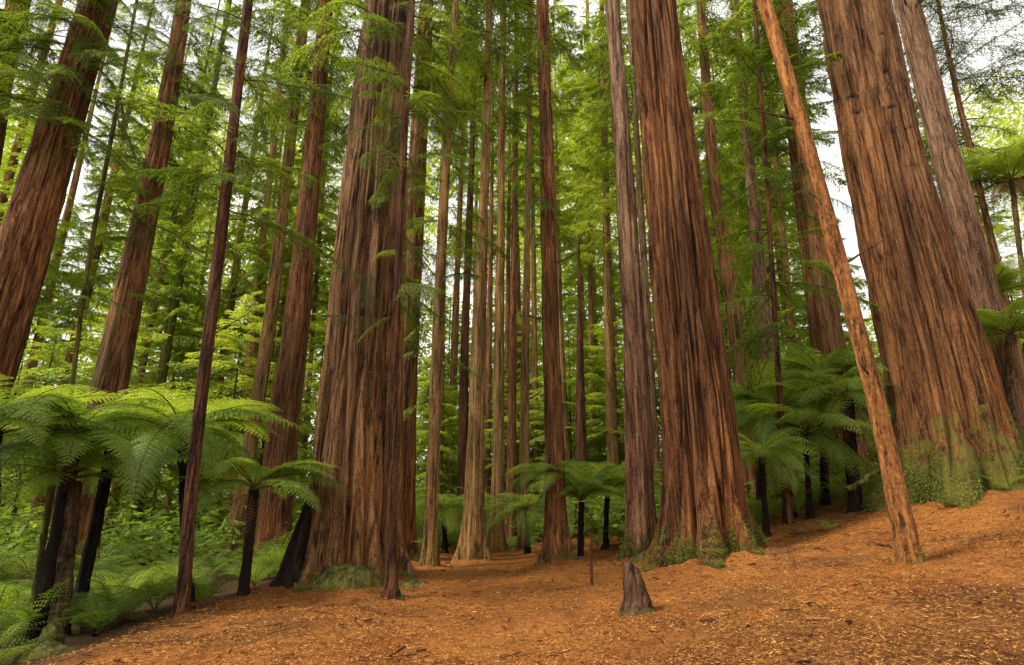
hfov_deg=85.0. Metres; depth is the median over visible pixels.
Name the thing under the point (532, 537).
ground fern
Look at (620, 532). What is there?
ground fern
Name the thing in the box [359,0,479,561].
redwood tree
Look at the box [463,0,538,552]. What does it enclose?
redwood tree
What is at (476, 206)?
redwood tree
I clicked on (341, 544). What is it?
redwood tree
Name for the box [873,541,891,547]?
fallen stick
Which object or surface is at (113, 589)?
ground fern
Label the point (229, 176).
redwood tree
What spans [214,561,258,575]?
ground fern
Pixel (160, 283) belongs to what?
redwood tree
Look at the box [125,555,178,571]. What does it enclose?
ground fern
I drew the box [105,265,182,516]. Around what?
young tree
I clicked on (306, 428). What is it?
young tree
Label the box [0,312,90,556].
young tree
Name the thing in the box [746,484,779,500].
ground fern
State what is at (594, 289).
redwood tree
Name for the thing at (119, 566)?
ground fern
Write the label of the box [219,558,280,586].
ground fern
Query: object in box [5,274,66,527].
young tree
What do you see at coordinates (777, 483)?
ground fern
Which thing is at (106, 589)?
ground fern
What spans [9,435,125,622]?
tree fern
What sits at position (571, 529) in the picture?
ground fern
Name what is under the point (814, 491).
ground fern
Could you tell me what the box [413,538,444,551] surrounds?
ground fern
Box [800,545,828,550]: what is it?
fallen stick
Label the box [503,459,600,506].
tree fern
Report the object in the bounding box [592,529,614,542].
ground fern
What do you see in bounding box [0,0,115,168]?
redwood tree
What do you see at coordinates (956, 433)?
redwood tree
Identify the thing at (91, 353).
young tree
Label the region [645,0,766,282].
redwood tree
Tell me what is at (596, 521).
ground fern
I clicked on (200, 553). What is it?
ground fern
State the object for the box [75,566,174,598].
ground fern
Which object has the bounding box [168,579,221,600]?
ground fern
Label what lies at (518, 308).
redwood tree
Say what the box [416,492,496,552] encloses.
tree fern
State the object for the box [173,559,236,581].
ground fern
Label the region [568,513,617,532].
ground fern
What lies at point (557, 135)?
redwood tree
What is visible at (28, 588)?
ground fern
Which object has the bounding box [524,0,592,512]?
redwood tree
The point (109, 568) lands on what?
ground fern
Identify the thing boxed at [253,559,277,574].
ground fern
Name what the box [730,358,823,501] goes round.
tree fern
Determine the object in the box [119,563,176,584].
ground fern
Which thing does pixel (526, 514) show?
tree fern
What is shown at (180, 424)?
tree fern
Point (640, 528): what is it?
redwood tree
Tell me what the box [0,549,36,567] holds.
ground fern
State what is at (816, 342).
redwood tree
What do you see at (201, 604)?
dead fern
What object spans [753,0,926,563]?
redwood tree
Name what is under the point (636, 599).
tree stump
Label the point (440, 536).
ground fern
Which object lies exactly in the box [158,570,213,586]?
ground fern
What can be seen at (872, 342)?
young tree
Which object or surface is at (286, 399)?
redwood tree
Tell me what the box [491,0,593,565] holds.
redwood tree
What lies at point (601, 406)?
young tree
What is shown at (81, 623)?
ground fern
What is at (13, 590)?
ground fern
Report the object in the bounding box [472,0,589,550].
redwood tree
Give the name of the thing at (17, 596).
ground fern
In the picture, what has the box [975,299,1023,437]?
tree fern
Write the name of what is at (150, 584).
ground fern
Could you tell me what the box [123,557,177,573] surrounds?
ground fern
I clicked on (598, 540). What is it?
ground fern
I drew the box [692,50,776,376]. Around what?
redwood tree
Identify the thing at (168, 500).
redwood tree
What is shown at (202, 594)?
ground fern
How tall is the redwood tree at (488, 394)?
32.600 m
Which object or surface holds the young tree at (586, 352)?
on the ground
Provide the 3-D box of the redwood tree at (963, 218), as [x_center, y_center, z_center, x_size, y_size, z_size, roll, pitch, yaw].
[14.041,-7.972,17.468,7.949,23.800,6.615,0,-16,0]
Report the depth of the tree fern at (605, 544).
13.26 m
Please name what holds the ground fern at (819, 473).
on the ground
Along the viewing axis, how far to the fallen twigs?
5.85 m
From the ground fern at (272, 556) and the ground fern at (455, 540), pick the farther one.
the ground fern at (455, 540)
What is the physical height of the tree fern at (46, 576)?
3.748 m
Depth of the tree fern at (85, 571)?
9.25 m
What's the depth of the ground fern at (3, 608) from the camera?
8.25 m
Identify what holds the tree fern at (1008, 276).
on the ground
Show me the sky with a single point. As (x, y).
(847, 230)
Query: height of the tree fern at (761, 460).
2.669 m
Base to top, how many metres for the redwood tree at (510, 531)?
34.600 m
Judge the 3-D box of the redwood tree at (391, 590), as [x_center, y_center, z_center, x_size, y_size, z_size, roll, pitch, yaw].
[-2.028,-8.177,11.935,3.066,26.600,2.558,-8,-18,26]
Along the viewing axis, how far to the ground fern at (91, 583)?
11.96 m
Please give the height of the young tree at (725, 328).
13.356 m
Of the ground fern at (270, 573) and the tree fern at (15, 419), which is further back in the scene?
the ground fern at (270, 573)
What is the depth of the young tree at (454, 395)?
33.22 m
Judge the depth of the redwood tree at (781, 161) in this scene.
34.14 m
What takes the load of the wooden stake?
on the ground
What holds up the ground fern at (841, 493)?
on the ground
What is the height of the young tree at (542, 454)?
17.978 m
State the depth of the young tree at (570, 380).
29.41 m
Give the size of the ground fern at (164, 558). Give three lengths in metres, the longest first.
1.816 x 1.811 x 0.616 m
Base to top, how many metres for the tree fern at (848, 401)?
3.610 m
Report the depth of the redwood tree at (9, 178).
30.88 m
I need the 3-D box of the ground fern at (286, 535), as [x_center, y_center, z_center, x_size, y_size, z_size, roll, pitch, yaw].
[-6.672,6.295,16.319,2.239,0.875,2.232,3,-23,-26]
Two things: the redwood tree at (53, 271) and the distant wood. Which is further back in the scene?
the distant wood
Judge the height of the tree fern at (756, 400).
3.873 m
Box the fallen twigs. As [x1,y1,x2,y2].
[59,498,1023,664]
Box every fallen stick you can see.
[91,616,128,637]
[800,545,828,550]
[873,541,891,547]
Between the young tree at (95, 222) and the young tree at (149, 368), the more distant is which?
the young tree at (149, 368)
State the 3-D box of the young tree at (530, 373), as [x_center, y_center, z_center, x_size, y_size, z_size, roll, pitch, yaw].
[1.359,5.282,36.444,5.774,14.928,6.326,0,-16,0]
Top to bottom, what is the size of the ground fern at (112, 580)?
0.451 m
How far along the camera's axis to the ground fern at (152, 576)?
11.97 m
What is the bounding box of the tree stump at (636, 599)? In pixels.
[617,560,655,616]
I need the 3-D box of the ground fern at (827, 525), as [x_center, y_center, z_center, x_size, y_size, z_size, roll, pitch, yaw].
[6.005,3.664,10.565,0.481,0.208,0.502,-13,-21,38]
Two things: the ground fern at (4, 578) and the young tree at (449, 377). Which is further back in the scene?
the young tree at (449, 377)
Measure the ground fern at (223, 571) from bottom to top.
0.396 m
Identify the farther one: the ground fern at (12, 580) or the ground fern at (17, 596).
the ground fern at (12, 580)
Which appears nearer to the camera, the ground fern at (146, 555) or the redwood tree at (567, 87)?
the ground fern at (146, 555)
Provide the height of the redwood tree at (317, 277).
37.600 m
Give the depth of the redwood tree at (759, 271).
24.62 m
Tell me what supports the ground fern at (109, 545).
on the ground
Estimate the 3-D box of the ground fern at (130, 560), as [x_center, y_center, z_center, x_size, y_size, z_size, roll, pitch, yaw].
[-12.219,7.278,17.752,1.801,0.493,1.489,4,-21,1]
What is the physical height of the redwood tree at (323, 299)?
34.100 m
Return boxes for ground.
[0,461,1023,664]
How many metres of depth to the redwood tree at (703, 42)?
21.86 m
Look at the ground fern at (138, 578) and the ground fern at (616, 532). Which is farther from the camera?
the ground fern at (616, 532)
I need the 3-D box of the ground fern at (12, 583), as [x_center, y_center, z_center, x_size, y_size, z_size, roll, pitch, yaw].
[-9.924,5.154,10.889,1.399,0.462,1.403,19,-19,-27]
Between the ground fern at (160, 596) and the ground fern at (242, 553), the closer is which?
the ground fern at (160, 596)
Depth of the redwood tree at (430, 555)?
13.88 m
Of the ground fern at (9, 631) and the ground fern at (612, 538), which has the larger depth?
the ground fern at (612, 538)
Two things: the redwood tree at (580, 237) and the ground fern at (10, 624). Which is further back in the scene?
the redwood tree at (580, 237)
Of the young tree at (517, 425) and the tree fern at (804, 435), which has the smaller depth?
the tree fern at (804, 435)
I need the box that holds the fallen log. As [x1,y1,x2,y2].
[844,467,880,492]
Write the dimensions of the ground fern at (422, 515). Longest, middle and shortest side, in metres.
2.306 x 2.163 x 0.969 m
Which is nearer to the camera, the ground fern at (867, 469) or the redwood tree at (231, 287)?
the ground fern at (867, 469)
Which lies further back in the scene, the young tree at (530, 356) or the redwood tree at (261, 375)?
the young tree at (530, 356)
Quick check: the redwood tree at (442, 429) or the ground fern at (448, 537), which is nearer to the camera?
the ground fern at (448, 537)
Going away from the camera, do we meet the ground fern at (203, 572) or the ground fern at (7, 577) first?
the ground fern at (203, 572)
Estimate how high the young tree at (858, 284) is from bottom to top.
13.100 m
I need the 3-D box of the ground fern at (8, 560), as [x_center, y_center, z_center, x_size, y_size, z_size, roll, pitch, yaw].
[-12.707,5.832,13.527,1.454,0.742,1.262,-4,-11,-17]
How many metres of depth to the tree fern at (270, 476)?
9.02 m
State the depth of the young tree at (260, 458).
30.90 m
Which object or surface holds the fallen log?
on the ground
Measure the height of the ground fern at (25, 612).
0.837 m
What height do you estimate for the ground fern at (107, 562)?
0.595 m
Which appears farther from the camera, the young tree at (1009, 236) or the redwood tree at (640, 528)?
the young tree at (1009, 236)
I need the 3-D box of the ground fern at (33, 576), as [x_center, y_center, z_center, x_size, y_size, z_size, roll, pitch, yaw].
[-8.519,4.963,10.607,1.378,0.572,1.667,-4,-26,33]
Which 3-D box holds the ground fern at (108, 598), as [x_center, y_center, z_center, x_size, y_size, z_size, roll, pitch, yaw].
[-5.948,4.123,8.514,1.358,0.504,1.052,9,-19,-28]
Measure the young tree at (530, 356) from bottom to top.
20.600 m
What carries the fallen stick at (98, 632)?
on the ground
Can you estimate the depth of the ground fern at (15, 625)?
7.46 m
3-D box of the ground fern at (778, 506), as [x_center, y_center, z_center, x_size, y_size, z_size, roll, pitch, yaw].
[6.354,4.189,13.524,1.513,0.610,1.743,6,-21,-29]
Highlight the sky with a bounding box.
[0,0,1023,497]
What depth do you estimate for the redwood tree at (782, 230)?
27.67 m
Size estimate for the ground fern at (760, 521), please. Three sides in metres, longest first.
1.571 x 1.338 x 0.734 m
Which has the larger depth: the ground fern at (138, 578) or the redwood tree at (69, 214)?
the redwood tree at (69, 214)
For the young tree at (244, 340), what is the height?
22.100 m
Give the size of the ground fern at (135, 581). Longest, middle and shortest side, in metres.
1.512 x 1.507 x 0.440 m
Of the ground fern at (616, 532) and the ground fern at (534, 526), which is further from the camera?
the ground fern at (534, 526)
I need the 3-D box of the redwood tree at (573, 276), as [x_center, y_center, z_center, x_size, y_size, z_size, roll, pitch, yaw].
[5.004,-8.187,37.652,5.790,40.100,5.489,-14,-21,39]
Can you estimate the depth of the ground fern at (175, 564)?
13.72 m
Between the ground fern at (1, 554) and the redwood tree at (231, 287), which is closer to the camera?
the ground fern at (1, 554)
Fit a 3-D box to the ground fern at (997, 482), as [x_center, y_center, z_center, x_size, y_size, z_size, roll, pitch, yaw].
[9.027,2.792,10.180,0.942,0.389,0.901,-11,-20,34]
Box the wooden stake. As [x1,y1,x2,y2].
[589,532,592,584]
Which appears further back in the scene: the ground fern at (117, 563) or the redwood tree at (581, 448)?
the redwood tree at (581, 448)
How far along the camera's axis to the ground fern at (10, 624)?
8.14 m
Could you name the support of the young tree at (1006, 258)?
on the ground
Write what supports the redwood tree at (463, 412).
on the ground
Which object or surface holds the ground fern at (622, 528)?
on the ground
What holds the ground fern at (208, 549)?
on the ground
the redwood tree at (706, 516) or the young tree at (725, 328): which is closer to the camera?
the redwood tree at (706, 516)
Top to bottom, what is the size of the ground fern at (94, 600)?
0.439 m
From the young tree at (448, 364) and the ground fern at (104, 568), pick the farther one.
the young tree at (448, 364)
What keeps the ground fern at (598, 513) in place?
on the ground
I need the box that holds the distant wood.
[0,17,1023,519]
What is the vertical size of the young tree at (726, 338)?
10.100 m
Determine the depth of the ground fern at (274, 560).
12.09 m
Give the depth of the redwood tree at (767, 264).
47.41 m
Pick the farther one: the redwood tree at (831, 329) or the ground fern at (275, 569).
the redwood tree at (831, 329)
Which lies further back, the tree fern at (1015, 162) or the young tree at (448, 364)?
the young tree at (448, 364)
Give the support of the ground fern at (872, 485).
on the ground
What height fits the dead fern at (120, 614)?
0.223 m
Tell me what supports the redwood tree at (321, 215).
on the ground
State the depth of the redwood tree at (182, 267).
27.26 m
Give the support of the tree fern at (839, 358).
on the ground
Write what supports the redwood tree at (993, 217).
on the ground
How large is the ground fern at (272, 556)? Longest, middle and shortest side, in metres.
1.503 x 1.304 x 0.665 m
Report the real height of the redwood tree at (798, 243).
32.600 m
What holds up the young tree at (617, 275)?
on the ground
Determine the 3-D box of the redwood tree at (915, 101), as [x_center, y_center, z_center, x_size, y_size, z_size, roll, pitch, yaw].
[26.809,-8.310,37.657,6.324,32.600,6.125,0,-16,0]
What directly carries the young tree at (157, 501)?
on the ground
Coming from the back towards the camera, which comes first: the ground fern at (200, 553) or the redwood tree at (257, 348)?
the redwood tree at (257, 348)
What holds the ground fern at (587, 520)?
on the ground
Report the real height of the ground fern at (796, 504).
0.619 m
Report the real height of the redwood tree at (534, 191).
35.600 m
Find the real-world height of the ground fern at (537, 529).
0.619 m
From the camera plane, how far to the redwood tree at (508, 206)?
39.78 m
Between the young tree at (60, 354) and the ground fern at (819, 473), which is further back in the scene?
the young tree at (60, 354)
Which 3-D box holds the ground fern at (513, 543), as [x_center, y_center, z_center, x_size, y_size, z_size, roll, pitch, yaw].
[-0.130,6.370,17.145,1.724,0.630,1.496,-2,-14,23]
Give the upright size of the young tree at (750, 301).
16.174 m
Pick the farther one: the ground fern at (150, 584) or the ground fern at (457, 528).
the ground fern at (457, 528)
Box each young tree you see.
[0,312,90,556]
[1,306,186,524]
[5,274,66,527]
[9,268,111,515]
[49,0,170,534]
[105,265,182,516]
[110,272,224,523]
[151,291,315,543]
[158,274,240,519]
[209,239,323,506]
[214,275,282,515]
[263,307,326,527]
[416,283,471,497]
[416,328,507,502]
[416,359,468,500]
[423,310,492,493]
[445,290,530,483]
[484,374,544,500]
[491,286,543,493]
[504,306,575,498]
[516,314,606,504]
[529,311,575,486]
[561,258,623,457]
[566,293,623,466]
[570,318,661,509]
[586,255,659,441]
[648,274,661,474]
[653,342,733,446]
[692,0,881,524]
[714,250,756,431]
[723,282,805,443]
[728,253,788,383]
[731,211,851,434]
[785,220,874,412]
[796,257,887,432]
[982,223,1023,357]
[999,251,1022,345]
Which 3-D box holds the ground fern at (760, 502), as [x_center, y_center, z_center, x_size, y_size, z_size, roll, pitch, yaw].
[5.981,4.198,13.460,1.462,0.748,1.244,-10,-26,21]
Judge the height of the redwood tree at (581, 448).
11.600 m
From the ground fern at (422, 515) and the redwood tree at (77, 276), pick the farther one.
the redwood tree at (77, 276)
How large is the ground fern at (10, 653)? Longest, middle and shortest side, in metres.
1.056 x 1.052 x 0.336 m
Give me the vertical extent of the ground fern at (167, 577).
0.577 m
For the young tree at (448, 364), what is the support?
on the ground
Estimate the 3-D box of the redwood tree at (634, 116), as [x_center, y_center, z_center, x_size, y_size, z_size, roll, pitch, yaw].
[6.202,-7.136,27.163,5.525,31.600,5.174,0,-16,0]
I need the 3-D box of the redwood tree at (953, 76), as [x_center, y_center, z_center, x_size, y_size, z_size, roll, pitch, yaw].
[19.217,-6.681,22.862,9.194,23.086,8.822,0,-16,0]
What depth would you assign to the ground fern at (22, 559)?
15.52 m
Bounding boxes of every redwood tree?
[0,0,63,282]
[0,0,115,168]
[0,0,135,513]
[0,0,172,405]
[0,7,91,292]
[23,0,157,533]
[32,0,233,574]
[72,35,190,341]
[94,0,241,551]
[101,0,222,544]
[102,0,345,618]
[134,41,230,515]
[162,112,240,518]
[187,0,287,531]
[214,0,352,563]
[217,0,306,529]
[223,99,298,393]
[240,69,329,515]
[250,0,362,562]
[258,0,349,363]
[268,0,483,592]
[271,19,350,513]
[308,120,347,359]
[313,208,336,369]
[318,0,483,601]
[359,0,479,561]
[403,0,515,566]
[427,1,490,505]
[431,0,550,562]
[431,2,483,495]
[432,0,526,544]
[446,119,496,318]
[448,122,497,294]
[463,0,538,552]
[465,0,565,547]
[467,35,512,516]
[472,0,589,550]
[488,77,524,488]
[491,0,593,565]
[505,107,539,500]
[507,55,561,494]
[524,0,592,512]
[536,54,577,287]
[556,0,620,510]
[556,0,643,520]
[558,102,594,415]
[568,102,602,467]
[571,238,589,537]
[575,0,656,559]
[580,0,661,499]
[581,51,624,478]
[584,2,637,244]
[630,0,767,571]
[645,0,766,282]
[676,0,773,503]
[683,35,749,330]
[684,0,821,487]
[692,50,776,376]
[716,0,846,473]
[717,1,809,435]
[720,0,840,476]
[721,63,778,294]
[734,0,877,480]
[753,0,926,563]
[773,74,861,325]
[816,0,1023,512]
[857,0,1023,373]
[893,0,1023,439]
[904,54,936,181]
[910,69,1011,233]
[950,106,1013,251]
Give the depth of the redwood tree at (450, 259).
40.53 m
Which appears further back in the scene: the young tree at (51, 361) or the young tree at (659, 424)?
the young tree at (659, 424)
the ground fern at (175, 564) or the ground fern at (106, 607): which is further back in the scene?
the ground fern at (175, 564)
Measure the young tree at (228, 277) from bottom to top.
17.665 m
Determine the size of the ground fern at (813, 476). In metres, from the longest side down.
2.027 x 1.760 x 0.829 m
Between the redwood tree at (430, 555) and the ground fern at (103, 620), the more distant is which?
the redwood tree at (430, 555)
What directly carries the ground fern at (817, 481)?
on the ground
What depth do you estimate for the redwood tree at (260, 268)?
29.21 m
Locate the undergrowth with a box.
[0,411,890,567]
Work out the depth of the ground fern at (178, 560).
14.89 m
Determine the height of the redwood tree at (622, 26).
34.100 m
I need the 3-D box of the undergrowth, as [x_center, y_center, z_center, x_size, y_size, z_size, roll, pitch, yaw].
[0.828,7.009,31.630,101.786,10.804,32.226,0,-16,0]
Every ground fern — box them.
[0,536,35,556]
[0,536,79,576]
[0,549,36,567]
[0,553,30,569]
[0,557,35,575]
[0,562,34,572]
[0,563,18,577]
[0,566,28,580]
[0,568,33,573]
[0,571,33,585]
[0,573,13,584]
[0,574,27,591]
[0,579,27,591]
[0,579,104,630]
[0,581,32,626]
[0,584,32,625]
[0,606,21,633]
[0,611,28,635]
[0,612,58,646]
[0,631,71,662]
[1,581,31,606]
[7,571,95,591]
[11,578,76,594]
[30,538,159,568]
[30,556,129,583]
[39,591,149,632]
[45,596,152,627]
[46,593,136,630]
[54,588,154,629]
[71,592,134,626]
[73,580,174,614]
[74,556,119,573]
[74,574,149,607]
[75,558,157,577]
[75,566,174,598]
[75,570,156,589]
[90,578,109,593]
[91,571,155,609]
[92,560,144,579]
[93,559,146,578]
[97,576,208,611]
[98,557,126,577]
[100,536,131,558]
[101,573,162,592]
[111,553,153,568]
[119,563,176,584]
[120,564,201,592]
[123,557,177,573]
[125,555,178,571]
[128,543,173,564]
[128,569,177,591]
[130,560,211,582]
[145,570,203,593]
[149,549,212,568]
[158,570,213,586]
[163,550,217,569]
[163,556,200,567]
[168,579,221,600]
[169,572,257,603]
[170,537,221,565]
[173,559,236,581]
[194,538,220,560]
[194,544,235,569]
[203,561,241,578]
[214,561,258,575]
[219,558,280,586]
[221,548,241,559]
[222,530,287,567]
[230,544,255,558]
[241,531,292,554]
[252,550,282,571]
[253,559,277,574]
[254,551,284,577]
[255,547,284,572]
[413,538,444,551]
[416,513,460,533]
[416,518,457,547]
[419,519,460,546]
[419,530,458,545]
[441,535,459,549]
[486,529,536,550]
[509,531,542,543]
[529,519,540,539]
[530,521,543,537]
[537,521,584,536]
[567,508,622,534]
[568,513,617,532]
[575,514,613,531]
[585,531,609,545]
[589,509,612,532]
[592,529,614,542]
[596,523,624,540]
[603,526,624,539]
[603,529,623,537]
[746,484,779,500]
[746,493,817,518]
[749,486,781,506]
[749,489,781,515]
[750,490,794,524]
[753,490,820,510]
[766,473,802,491]
[771,480,845,503]
[795,470,864,493]
[795,475,845,490]
[810,464,845,481]
[814,473,879,502]
[817,520,843,530]
[838,462,880,497]
[839,456,880,486]
[979,475,1023,488]
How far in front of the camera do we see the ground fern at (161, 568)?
11.68 m
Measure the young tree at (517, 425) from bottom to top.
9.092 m
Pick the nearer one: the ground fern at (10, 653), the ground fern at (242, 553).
the ground fern at (10, 653)
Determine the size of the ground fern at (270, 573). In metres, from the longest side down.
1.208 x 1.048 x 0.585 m
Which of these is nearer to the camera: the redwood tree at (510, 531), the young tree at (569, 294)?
the redwood tree at (510, 531)
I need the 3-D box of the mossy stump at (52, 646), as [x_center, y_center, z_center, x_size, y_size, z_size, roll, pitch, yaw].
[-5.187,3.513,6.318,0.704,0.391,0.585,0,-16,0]
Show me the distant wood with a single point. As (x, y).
(432, 229)
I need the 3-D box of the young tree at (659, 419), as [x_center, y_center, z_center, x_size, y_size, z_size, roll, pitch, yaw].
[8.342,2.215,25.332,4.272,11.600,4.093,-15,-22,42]
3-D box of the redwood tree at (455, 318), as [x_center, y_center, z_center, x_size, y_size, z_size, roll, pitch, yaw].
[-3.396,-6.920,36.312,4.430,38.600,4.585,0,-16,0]
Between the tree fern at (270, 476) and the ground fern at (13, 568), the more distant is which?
the ground fern at (13, 568)
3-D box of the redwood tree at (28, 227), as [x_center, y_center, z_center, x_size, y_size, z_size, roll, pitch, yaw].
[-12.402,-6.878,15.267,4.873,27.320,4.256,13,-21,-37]
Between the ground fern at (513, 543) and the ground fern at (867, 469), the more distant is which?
the ground fern at (513, 543)
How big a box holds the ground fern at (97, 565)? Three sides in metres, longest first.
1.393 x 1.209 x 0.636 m
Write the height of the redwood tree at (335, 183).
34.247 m
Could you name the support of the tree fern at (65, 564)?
on the ground
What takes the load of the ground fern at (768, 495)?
on the ground
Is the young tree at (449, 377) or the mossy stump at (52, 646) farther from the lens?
the young tree at (449, 377)
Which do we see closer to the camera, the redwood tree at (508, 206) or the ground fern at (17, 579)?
the ground fern at (17, 579)
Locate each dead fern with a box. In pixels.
[62,613,131,629]
[116,611,155,622]
[191,596,228,609]
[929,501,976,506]
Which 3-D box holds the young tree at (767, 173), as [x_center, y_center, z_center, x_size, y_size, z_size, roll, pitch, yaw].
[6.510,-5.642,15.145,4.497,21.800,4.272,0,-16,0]
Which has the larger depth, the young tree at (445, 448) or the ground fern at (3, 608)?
the young tree at (445, 448)
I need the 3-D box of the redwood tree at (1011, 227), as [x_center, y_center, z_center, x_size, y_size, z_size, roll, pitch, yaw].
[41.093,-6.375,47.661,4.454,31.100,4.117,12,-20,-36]
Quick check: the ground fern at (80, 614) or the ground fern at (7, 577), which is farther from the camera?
the ground fern at (7, 577)
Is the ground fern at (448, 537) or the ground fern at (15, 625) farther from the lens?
the ground fern at (448, 537)
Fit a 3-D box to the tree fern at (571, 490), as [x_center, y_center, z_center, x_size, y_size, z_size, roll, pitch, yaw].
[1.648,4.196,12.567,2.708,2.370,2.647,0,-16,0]
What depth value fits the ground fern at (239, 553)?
14.78 m
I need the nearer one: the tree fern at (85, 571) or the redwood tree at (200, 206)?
the tree fern at (85, 571)
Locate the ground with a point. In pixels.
(992, 500)
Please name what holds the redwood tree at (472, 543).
on the ground
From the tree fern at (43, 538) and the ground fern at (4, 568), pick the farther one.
the ground fern at (4, 568)
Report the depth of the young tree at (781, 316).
27.55 m
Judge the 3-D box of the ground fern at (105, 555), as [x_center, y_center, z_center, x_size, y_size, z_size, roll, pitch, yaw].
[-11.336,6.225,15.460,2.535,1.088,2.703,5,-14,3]
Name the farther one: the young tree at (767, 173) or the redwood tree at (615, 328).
the redwood tree at (615, 328)
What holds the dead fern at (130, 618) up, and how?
on the ground
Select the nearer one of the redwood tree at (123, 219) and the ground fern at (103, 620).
the ground fern at (103, 620)
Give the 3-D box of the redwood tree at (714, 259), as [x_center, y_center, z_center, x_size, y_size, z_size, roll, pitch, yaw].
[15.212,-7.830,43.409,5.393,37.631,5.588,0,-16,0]
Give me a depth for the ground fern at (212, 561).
15.57 m
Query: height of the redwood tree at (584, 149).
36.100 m
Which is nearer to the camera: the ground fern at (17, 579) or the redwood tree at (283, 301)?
the ground fern at (17, 579)
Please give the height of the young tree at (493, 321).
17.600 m
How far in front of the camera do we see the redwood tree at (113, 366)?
19.91 m
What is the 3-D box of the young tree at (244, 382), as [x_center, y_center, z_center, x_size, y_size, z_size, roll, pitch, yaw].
[-12.003,3.864,23.665,6.254,11.759,5.991,10,-19,-31]
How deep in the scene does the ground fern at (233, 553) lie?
17.12 m
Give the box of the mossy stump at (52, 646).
[10,621,76,664]
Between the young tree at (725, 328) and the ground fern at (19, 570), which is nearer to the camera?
the ground fern at (19, 570)
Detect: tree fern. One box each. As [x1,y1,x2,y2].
[0,374,144,515]
[0,394,183,643]
[0,444,180,637]
[1,398,220,624]
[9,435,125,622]
[49,386,308,608]
[128,453,351,598]
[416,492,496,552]
[485,492,571,553]
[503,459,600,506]
[526,465,624,556]
[542,450,661,549]
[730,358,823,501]
[732,368,847,518]
[737,403,874,519]
[738,432,820,537]
[746,344,884,505]
[762,363,896,513]
[937,135,1023,298]
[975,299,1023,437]
[993,255,1023,296]
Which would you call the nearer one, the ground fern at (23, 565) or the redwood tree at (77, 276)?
the ground fern at (23, 565)

